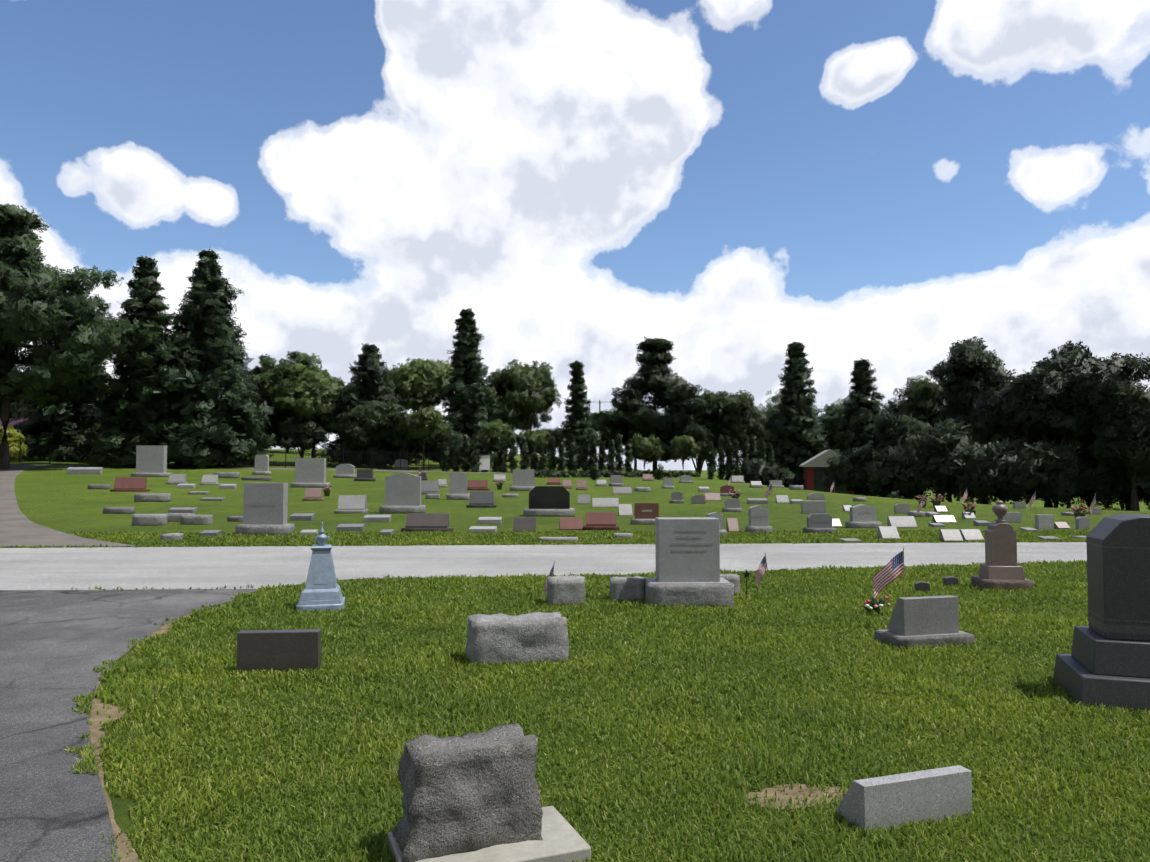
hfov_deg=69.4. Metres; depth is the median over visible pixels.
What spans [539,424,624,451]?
broadleaf tree
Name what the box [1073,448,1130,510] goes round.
bush
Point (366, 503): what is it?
slant headstone
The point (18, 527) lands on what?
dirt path
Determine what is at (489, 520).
headstone marker
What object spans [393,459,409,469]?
upright headstone
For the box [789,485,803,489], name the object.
headstone marker
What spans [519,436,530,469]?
arborvitae tree
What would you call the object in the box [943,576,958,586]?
upright headstone
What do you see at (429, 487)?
slant headstone
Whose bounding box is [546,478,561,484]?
slant headstone
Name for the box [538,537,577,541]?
headstone marker
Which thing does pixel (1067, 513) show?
headstone marker
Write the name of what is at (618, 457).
arborvitae tree
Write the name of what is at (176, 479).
slant headstone
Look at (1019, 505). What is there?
upright headstone
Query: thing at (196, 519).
gravestone
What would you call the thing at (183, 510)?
headstone marker
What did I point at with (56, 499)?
ground
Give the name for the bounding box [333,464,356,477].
upright headstone
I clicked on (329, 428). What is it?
broadleaf tree
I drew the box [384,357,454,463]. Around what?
broadleaf tree
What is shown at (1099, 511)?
upright headstone
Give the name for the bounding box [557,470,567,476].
hedge tree
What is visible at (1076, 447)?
broadleaf tree
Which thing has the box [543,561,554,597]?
grave flag
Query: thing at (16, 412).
broadleaf tree
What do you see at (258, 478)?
headstone marker
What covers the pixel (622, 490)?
slant headstone
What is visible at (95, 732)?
soil path edge
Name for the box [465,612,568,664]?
gravestone
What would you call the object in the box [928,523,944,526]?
headstone marker
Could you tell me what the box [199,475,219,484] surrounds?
slant headstone
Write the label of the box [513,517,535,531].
gravestone
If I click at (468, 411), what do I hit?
conifer tree
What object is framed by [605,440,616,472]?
arborvitae tree
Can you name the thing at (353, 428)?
broadleaf tree
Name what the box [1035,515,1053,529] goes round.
upright headstone
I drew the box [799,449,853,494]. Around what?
shed
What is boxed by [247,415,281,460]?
broadleaf tree
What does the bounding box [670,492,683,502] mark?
upright headstone
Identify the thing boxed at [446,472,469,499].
upright headstone
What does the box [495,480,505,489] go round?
flower pot
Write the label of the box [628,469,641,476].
hedge tree
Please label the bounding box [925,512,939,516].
headstone marker
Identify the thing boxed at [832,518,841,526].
slant headstone
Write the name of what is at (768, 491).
grave flag
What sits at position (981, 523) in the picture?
headstone marker
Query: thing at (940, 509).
slant headstone
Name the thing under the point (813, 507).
upright headstone
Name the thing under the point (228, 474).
headstone marker
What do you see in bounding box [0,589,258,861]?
asphalt path
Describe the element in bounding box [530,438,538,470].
arborvitae tree
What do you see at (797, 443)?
conifer tree
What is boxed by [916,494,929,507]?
flower pot
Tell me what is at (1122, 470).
bush
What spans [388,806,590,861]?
concrete pad
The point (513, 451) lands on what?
arborvitae tree
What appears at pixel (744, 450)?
arborvitae tree
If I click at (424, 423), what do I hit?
broadleaf tree
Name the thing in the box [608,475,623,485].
upright headstone
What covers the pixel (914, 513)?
headstone marker
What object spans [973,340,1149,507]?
broadleaf tree
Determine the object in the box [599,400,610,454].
utility pole
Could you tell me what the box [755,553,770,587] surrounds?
grave flag
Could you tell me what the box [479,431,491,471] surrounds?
arborvitae tree
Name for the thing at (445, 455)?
arborvitae tree
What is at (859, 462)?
broadleaf tree
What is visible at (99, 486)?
headstone marker
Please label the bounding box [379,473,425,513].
upright headstone
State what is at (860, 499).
headstone marker
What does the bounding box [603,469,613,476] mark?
hedge tree
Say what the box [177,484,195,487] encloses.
headstone marker
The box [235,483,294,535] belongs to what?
upright headstone
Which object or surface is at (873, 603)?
grave flowers
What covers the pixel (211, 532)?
headstone marker
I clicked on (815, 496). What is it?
upright headstone
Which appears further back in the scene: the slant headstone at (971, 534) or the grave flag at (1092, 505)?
the grave flag at (1092, 505)
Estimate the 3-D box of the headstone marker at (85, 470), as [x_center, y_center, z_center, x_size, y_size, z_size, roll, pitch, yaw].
[-32.885,2.673,55.709,2.197,0.491,0.320,0,-2,-2]
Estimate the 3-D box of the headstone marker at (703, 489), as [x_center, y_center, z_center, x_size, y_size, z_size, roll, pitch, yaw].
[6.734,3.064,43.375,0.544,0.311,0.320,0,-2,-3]
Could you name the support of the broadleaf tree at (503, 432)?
on the ground at (56, 499)
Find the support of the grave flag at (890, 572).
on the ground at (56, 499)
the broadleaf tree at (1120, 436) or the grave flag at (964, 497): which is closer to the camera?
the grave flag at (964, 497)
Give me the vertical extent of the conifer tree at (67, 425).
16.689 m
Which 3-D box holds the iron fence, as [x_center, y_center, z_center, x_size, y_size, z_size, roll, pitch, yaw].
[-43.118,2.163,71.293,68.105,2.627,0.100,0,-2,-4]
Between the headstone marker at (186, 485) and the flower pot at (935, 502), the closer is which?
the flower pot at (935, 502)
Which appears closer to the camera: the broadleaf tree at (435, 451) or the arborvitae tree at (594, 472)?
the arborvitae tree at (594, 472)
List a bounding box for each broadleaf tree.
[0,369,28,423]
[0,419,53,457]
[83,422,114,448]
[236,350,312,454]
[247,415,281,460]
[260,352,348,457]
[271,413,328,457]
[280,415,295,452]
[323,422,339,434]
[336,400,404,466]
[372,409,453,466]
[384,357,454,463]
[396,405,449,469]
[417,431,471,464]
[477,419,519,471]
[483,359,561,466]
[486,397,553,432]
[515,427,551,466]
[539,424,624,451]
[584,408,662,470]
[630,433,664,470]
[660,407,718,476]
[667,435,700,474]
[684,388,769,453]
[739,390,826,463]
[815,396,888,452]
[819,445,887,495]
[841,441,894,496]
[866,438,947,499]
[869,409,940,498]
[881,379,973,501]
[883,375,971,499]
[909,417,983,501]
[926,336,1018,502]
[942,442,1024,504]
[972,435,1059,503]
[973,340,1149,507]
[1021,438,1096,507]
[1066,439,1080,508]
[1068,437,1124,510]
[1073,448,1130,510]
[1074,382,1149,510]
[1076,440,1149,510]
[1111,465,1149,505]
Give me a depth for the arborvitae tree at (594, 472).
60.19 m
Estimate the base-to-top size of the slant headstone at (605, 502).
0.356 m
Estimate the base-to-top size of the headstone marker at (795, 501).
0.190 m
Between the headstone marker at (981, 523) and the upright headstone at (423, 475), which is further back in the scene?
the upright headstone at (423, 475)
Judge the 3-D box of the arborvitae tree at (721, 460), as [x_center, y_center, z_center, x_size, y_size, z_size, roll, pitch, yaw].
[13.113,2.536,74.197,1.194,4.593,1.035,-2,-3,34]
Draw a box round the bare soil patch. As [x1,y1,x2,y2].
[744,783,843,809]
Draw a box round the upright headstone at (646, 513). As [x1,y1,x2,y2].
[631,503,658,524]
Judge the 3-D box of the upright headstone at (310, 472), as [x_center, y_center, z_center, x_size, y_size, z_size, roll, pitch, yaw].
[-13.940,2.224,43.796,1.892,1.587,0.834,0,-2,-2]
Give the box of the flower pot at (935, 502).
[930,494,942,506]
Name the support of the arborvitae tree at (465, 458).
on the ground at (56, 499)
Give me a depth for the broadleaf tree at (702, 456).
130.77 m
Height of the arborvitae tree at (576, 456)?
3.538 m
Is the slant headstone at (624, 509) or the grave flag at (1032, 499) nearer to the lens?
the slant headstone at (624, 509)
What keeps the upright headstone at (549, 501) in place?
on the ground at (56, 499)
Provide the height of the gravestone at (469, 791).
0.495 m
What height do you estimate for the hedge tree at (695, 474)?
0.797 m
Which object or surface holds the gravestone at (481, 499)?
on the ground at (56, 499)
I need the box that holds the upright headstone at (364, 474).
[354,469,375,480]
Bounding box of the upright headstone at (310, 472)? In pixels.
[290,458,330,487]
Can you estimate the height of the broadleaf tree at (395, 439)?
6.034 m
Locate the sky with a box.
[0,0,1149,469]
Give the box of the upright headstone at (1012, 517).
[1003,512,1021,522]
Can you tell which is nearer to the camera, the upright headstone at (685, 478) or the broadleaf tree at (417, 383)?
the upright headstone at (685, 478)
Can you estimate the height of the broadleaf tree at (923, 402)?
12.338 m
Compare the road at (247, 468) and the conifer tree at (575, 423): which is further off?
the conifer tree at (575, 423)
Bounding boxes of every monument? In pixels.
[296,522,344,611]
[971,500,1033,590]
[1053,514,1149,712]
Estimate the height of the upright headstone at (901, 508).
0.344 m
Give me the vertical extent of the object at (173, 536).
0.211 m
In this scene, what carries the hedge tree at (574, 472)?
on the ground at (56, 499)
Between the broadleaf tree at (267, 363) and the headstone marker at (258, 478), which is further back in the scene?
the broadleaf tree at (267, 363)
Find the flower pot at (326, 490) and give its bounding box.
[322,483,331,495]
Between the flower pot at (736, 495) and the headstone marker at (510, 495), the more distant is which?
the headstone marker at (510, 495)
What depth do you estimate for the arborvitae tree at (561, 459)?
71.90 m
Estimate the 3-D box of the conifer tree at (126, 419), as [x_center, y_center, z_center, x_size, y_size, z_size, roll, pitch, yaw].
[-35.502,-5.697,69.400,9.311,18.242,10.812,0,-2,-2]
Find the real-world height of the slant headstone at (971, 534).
0.257 m
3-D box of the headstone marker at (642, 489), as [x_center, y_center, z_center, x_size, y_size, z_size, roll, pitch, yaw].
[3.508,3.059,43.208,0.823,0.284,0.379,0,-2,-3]
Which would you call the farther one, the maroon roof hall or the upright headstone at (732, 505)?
the maroon roof hall
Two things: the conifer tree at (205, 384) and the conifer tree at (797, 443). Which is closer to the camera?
the conifer tree at (205, 384)
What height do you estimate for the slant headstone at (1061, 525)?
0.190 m
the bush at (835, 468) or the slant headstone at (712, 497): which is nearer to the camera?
the slant headstone at (712, 497)
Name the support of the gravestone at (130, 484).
on the ground at (56, 499)
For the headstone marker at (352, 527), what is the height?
0.195 m
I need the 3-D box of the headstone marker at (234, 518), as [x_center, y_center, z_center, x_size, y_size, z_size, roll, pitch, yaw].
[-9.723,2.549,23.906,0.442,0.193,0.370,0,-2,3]
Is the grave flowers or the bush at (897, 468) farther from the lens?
the bush at (897, 468)
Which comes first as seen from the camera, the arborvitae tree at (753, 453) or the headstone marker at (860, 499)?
the headstone marker at (860, 499)
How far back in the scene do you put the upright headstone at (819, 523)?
19.95 m
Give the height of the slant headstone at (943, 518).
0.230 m
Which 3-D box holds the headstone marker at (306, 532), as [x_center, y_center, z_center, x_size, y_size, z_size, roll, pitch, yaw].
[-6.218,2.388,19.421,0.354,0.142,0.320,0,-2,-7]
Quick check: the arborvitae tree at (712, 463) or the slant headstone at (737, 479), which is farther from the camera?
the arborvitae tree at (712, 463)
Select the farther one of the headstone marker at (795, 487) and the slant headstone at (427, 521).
the headstone marker at (795, 487)
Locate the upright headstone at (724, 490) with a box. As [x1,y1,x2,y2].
[720,485,733,495]
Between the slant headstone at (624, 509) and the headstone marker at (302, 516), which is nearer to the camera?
the headstone marker at (302, 516)
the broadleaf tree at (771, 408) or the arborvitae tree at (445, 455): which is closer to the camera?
the arborvitae tree at (445, 455)
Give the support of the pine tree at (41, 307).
on the ground at (56, 499)
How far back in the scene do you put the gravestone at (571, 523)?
21.01 m
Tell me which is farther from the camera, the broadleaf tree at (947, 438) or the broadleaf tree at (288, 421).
the broadleaf tree at (288, 421)
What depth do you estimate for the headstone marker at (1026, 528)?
20.44 m
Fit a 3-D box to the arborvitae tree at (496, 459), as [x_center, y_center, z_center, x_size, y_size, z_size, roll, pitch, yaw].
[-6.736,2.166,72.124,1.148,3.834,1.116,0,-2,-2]
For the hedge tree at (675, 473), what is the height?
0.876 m
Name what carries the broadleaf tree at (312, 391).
on the ground at (56, 499)
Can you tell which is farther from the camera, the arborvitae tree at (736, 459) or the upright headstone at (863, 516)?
the arborvitae tree at (736, 459)
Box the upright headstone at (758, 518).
[745,506,771,533]
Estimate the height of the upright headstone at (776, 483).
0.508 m
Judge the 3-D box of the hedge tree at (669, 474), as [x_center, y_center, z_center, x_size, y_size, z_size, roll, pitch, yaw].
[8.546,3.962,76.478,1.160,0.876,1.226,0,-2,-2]
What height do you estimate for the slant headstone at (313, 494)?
0.551 m
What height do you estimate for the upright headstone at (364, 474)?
0.785 m
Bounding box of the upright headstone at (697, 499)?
[691,495,704,503]
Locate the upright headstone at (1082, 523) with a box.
[1075,517,1089,529]
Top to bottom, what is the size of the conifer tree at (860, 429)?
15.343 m
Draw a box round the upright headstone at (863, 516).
[845,504,881,527]
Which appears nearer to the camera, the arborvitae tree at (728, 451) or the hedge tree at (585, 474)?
the hedge tree at (585, 474)
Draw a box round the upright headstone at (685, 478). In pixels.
[679,475,693,482]
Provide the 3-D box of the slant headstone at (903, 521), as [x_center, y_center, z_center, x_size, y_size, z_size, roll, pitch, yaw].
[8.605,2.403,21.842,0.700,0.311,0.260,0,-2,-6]
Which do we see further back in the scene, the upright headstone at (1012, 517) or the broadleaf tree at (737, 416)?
the broadleaf tree at (737, 416)
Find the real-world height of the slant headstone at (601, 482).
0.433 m
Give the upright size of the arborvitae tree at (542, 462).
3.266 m
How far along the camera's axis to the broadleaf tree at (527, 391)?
93.28 m
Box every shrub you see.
[0,425,25,462]
[735,457,775,483]
[753,464,791,484]
[782,473,804,489]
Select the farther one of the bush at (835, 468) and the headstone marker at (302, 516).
the bush at (835, 468)
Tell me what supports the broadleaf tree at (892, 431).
on the ground at (56, 499)
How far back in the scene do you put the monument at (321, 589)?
9.43 m
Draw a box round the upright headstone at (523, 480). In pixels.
[510,469,534,490]
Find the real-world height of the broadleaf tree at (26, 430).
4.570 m
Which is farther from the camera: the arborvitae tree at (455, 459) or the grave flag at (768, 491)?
the arborvitae tree at (455, 459)
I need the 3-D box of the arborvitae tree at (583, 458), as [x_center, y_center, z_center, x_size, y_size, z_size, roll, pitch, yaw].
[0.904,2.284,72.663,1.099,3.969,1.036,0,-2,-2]
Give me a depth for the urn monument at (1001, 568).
10.90 m
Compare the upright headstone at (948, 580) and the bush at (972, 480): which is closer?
the upright headstone at (948, 580)
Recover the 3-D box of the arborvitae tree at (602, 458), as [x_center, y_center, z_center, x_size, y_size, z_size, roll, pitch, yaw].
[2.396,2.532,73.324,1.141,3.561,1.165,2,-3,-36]
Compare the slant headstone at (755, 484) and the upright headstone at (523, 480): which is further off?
the slant headstone at (755, 484)
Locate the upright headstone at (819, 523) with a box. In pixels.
[803,514,835,533]
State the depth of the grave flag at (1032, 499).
29.14 m
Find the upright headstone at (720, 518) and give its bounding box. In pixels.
[707,512,726,535]
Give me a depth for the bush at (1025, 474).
43.95 m
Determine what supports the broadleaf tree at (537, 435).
on the ground at (56, 499)
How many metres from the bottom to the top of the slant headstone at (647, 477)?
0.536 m
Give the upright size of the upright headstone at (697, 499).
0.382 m
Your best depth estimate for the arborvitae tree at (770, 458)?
74.26 m
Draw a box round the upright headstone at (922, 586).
[914,581,929,591]
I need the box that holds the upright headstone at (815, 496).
[807,493,824,499]
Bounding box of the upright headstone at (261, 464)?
[252,455,270,474]
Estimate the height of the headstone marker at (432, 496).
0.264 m
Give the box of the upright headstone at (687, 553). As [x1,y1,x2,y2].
[644,517,733,606]
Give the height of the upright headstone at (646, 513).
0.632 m
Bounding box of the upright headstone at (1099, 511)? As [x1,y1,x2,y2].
[1089,508,1101,514]
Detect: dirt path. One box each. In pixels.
[0,466,133,545]
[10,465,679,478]
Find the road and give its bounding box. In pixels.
[0,542,1086,589]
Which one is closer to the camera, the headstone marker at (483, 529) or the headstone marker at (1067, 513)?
the headstone marker at (483, 529)
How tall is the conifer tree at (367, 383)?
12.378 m
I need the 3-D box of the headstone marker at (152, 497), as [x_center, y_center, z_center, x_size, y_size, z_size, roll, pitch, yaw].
[-16.495,2.624,32.451,1.274,0.369,0.379,0,-2,-2]
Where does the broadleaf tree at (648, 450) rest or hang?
on the ground at (56, 499)
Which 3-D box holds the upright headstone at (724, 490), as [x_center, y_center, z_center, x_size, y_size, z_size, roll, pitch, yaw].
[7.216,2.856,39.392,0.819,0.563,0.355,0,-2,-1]
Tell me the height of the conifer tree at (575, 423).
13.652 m
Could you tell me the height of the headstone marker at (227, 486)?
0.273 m
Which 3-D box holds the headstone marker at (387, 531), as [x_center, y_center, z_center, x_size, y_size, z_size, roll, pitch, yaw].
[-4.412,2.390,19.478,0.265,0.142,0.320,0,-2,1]
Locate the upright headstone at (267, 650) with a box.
[236,629,320,672]
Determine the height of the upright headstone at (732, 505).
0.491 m
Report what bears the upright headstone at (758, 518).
on the ground at (56, 499)
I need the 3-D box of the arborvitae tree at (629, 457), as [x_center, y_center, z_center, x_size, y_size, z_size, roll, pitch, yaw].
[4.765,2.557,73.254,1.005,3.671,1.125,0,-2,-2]
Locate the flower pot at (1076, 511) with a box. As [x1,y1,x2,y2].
[1069,504,1091,517]
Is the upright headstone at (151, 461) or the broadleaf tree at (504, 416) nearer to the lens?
the upright headstone at (151, 461)
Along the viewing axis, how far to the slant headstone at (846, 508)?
28.63 m
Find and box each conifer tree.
[10,291,115,461]
[75,255,207,466]
[119,247,277,468]
[313,342,429,466]
[436,308,500,466]
[560,360,597,468]
[757,342,842,482]
[833,358,903,498]
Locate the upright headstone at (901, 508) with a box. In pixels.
[894,504,909,513]
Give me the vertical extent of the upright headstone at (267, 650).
0.330 m
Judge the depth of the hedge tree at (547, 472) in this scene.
63.40 m
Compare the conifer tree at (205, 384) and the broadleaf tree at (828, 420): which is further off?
the broadleaf tree at (828, 420)
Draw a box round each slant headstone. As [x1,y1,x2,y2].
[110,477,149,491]
[166,474,187,484]
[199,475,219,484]
[303,488,323,500]
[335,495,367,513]
[365,495,368,511]
[401,513,452,531]
[421,481,440,493]
[438,479,447,486]
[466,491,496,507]
[467,480,489,490]
[493,474,506,481]
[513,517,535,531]
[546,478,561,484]
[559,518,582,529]
[562,480,572,488]
[576,480,587,489]
[578,495,589,503]
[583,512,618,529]
[592,498,618,506]
[595,480,606,485]
[613,487,631,493]
[618,504,632,515]
[642,474,653,480]
[704,493,720,500]
[726,518,738,531]
[730,476,744,482]
[749,481,763,487]
[776,495,788,502]
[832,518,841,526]
[836,765,971,834]
[842,505,851,511]
[874,595,974,649]
[878,526,899,538]
[887,516,917,527]
[932,515,955,522]
[934,506,947,511]
[939,529,962,541]
[959,529,983,540]
[962,512,975,518]
[1054,522,1069,528]
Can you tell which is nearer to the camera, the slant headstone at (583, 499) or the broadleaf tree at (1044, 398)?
the slant headstone at (583, 499)
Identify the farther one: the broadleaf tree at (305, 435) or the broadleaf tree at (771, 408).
the broadleaf tree at (771, 408)
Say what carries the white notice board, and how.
on the road at (247, 468)
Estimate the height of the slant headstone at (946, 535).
0.270 m
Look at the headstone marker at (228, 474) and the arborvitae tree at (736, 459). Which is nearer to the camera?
the headstone marker at (228, 474)
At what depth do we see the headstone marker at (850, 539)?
17.78 m
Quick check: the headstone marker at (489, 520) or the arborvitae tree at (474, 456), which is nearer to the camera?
the headstone marker at (489, 520)
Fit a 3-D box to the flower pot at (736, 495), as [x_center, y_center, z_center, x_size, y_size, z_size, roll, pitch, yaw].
[6.622,2.664,34.552,0.524,0.552,0.593,1,-3,-25]
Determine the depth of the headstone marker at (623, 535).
18.44 m
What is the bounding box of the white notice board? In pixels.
[479,455,490,471]
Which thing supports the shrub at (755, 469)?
on the ground at (56, 499)
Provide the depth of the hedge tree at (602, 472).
67.72 m
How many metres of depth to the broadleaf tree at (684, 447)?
73.35 m
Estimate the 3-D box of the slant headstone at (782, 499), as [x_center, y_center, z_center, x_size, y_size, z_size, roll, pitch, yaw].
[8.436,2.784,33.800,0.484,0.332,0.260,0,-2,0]
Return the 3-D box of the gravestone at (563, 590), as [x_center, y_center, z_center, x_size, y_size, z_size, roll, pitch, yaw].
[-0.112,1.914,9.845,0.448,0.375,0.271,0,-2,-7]
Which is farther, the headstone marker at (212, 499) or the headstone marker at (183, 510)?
the headstone marker at (212, 499)
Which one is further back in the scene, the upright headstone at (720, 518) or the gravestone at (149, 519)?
the gravestone at (149, 519)
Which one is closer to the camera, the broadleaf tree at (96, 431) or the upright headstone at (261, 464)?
the upright headstone at (261, 464)
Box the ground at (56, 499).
[0,449,1149,861]
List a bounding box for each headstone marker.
[67,467,102,474]
[88,484,109,488]
[103,507,134,513]
[134,493,170,501]
[168,507,196,512]
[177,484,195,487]
[188,491,208,494]
[199,530,221,536]
[200,497,224,500]
[213,472,238,477]
[219,484,236,488]
[227,516,242,521]
[241,477,271,480]
[290,513,314,520]
[300,530,317,535]
[337,524,364,531]
[363,515,390,521]
[380,529,393,534]
[425,494,439,498]
[469,526,496,532]
[478,517,501,523]
[502,494,518,496]
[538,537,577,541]
[613,533,632,537]
[634,487,650,491]
[698,487,709,491]
[747,498,767,503]
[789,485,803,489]
[790,499,802,503]
[839,538,861,541]
[853,497,866,501]
[907,511,924,516]
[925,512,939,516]
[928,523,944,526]
[973,520,990,525]
[1020,527,1037,531]
[1037,536,1060,539]
[1061,512,1073,515]
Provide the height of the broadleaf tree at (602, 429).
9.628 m
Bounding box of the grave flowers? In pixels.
[861,594,894,613]
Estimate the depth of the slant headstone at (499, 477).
53.22 m
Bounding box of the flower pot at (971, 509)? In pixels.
[962,501,975,514]
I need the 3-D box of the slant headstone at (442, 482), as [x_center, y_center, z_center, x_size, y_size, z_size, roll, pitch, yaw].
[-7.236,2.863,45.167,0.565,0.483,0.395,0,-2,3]
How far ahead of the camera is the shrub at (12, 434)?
72.07 m
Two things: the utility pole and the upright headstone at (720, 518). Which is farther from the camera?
the utility pole
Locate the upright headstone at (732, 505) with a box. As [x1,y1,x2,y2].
[722,499,741,511]
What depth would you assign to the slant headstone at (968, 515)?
25.11 m
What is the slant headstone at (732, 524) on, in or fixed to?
on the ground at (56, 499)
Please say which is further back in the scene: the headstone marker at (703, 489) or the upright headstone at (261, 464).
the upright headstone at (261, 464)
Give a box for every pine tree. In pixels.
[0,201,161,468]
[595,336,717,471]
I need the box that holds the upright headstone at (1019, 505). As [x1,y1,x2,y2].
[1013,502,1025,508]
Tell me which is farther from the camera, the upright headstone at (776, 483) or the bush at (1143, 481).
the upright headstone at (776, 483)
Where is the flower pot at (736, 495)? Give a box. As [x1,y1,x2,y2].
[728,489,740,498]
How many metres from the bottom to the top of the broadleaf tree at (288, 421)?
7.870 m
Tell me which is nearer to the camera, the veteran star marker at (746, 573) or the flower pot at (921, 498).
the veteran star marker at (746, 573)
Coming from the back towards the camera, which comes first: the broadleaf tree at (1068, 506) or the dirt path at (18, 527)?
the broadleaf tree at (1068, 506)
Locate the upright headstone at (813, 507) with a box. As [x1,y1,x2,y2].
[801,501,825,513]
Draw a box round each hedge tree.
[535,469,545,477]
[543,469,554,477]
[548,470,561,477]
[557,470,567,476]
[570,469,581,477]
[576,470,587,477]
[599,469,607,476]
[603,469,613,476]
[621,471,633,476]
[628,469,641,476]
[662,469,673,476]
[672,470,678,476]
[690,471,699,476]
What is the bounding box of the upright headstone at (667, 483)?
[662,479,674,488]
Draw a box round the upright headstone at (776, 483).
[767,480,783,487]
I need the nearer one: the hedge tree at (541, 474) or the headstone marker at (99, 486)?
the headstone marker at (99, 486)
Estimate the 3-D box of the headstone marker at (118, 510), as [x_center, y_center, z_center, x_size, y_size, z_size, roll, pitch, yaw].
[-14.672,2.579,26.734,0.866,0.252,0.378,0,-2,0]
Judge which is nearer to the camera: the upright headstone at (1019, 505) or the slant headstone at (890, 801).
the slant headstone at (890, 801)
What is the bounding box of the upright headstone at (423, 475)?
[419,472,427,479]
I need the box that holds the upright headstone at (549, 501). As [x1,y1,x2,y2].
[523,486,574,516]
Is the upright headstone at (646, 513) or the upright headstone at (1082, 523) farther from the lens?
the upright headstone at (646, 513)
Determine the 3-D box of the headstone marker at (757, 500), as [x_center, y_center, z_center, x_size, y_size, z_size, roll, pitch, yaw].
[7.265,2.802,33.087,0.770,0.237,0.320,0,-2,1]
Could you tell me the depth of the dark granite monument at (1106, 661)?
5.68 m
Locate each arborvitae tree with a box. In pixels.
[439,441,450,470]
[450,435,461,471]
[460,434,471,471]
[469,434,481,471]
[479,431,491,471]
[491,435,501,471]
[498,441,508,471]
[507,434,519,472]
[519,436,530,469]
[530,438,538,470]
[537,441,546,471]
[546,436,556,470]
[556,433,567,471]
[565,434,578,471]
[568,442,579,472]
[579,435,589,470]
[588,435,599,470]
[588,462,600,479]
[597,441,607,470]
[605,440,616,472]
[615,433,624,472]
[624,439,633,472]
[653,463,666,479]
[706,441,716,478]
[716,434,727,479]
[723,435,732,480]
[730,439,741,475]
[741,434,749,482]
[749,434,757,478]
[758,436,768,464]
[766,442,775,472]
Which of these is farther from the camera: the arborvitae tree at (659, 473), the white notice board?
the white notice board
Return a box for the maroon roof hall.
[0,416,27,431]
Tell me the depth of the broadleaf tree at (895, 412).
123.14 m
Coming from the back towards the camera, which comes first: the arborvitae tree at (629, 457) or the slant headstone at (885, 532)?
the arborvitae tree at (629, 457)
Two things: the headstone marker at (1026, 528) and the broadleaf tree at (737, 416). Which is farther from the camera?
the broadleaf tree at (737, 416)
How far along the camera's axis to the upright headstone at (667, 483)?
47.73 m
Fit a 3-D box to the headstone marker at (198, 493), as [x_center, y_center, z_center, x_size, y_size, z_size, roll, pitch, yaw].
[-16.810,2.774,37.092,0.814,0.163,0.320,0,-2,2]
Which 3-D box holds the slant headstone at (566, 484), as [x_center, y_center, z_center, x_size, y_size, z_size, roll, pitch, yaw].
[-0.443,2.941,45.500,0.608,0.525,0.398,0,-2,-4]
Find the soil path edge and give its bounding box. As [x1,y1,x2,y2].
[89,590,257,861]
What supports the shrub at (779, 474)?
on the ground at (56, 499)
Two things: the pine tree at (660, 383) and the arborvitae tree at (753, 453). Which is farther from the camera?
the pine tree at (660, 383)
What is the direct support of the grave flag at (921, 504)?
on the ground at (56, 499)
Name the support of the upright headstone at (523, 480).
on the ground at (56, 499)
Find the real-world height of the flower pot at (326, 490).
0.567 m
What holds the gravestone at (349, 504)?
on the ground at (56, 499)
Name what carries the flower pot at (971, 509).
on the ground at (56, 499)
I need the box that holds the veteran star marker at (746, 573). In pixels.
[743,569,750,596]
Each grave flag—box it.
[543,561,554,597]
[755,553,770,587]
[765,484,773,498]
[873,547,904,598]
[917,495,925,518]
[961,489,968,503]
[1029,490,1035,508]
[1090,493,1096,516]
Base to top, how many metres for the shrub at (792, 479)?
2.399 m
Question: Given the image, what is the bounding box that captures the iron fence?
[10,441,461,470]
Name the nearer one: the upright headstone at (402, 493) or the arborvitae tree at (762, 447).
the upright headstone at (402, 493)
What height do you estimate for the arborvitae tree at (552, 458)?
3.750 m
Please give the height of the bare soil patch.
0.001 m
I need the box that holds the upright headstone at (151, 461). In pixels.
[131,445,171,476]
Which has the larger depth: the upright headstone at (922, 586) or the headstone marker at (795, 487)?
the headstone marker at (795, 487)
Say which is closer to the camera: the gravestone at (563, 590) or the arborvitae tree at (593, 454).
the gravestone at (563, 590)
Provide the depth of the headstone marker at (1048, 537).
18.29 m
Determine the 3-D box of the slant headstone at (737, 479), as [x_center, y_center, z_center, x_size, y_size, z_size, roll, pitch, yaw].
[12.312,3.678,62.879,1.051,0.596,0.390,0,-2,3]
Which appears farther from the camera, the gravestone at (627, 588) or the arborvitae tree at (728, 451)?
the arborvitae tree at (728, 451)
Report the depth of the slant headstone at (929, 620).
7.51 m
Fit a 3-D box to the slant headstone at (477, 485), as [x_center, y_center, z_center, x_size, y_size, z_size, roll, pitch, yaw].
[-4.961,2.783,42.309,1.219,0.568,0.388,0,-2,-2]
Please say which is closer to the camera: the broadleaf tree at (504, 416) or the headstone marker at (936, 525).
the headstone marker at (936, 525)

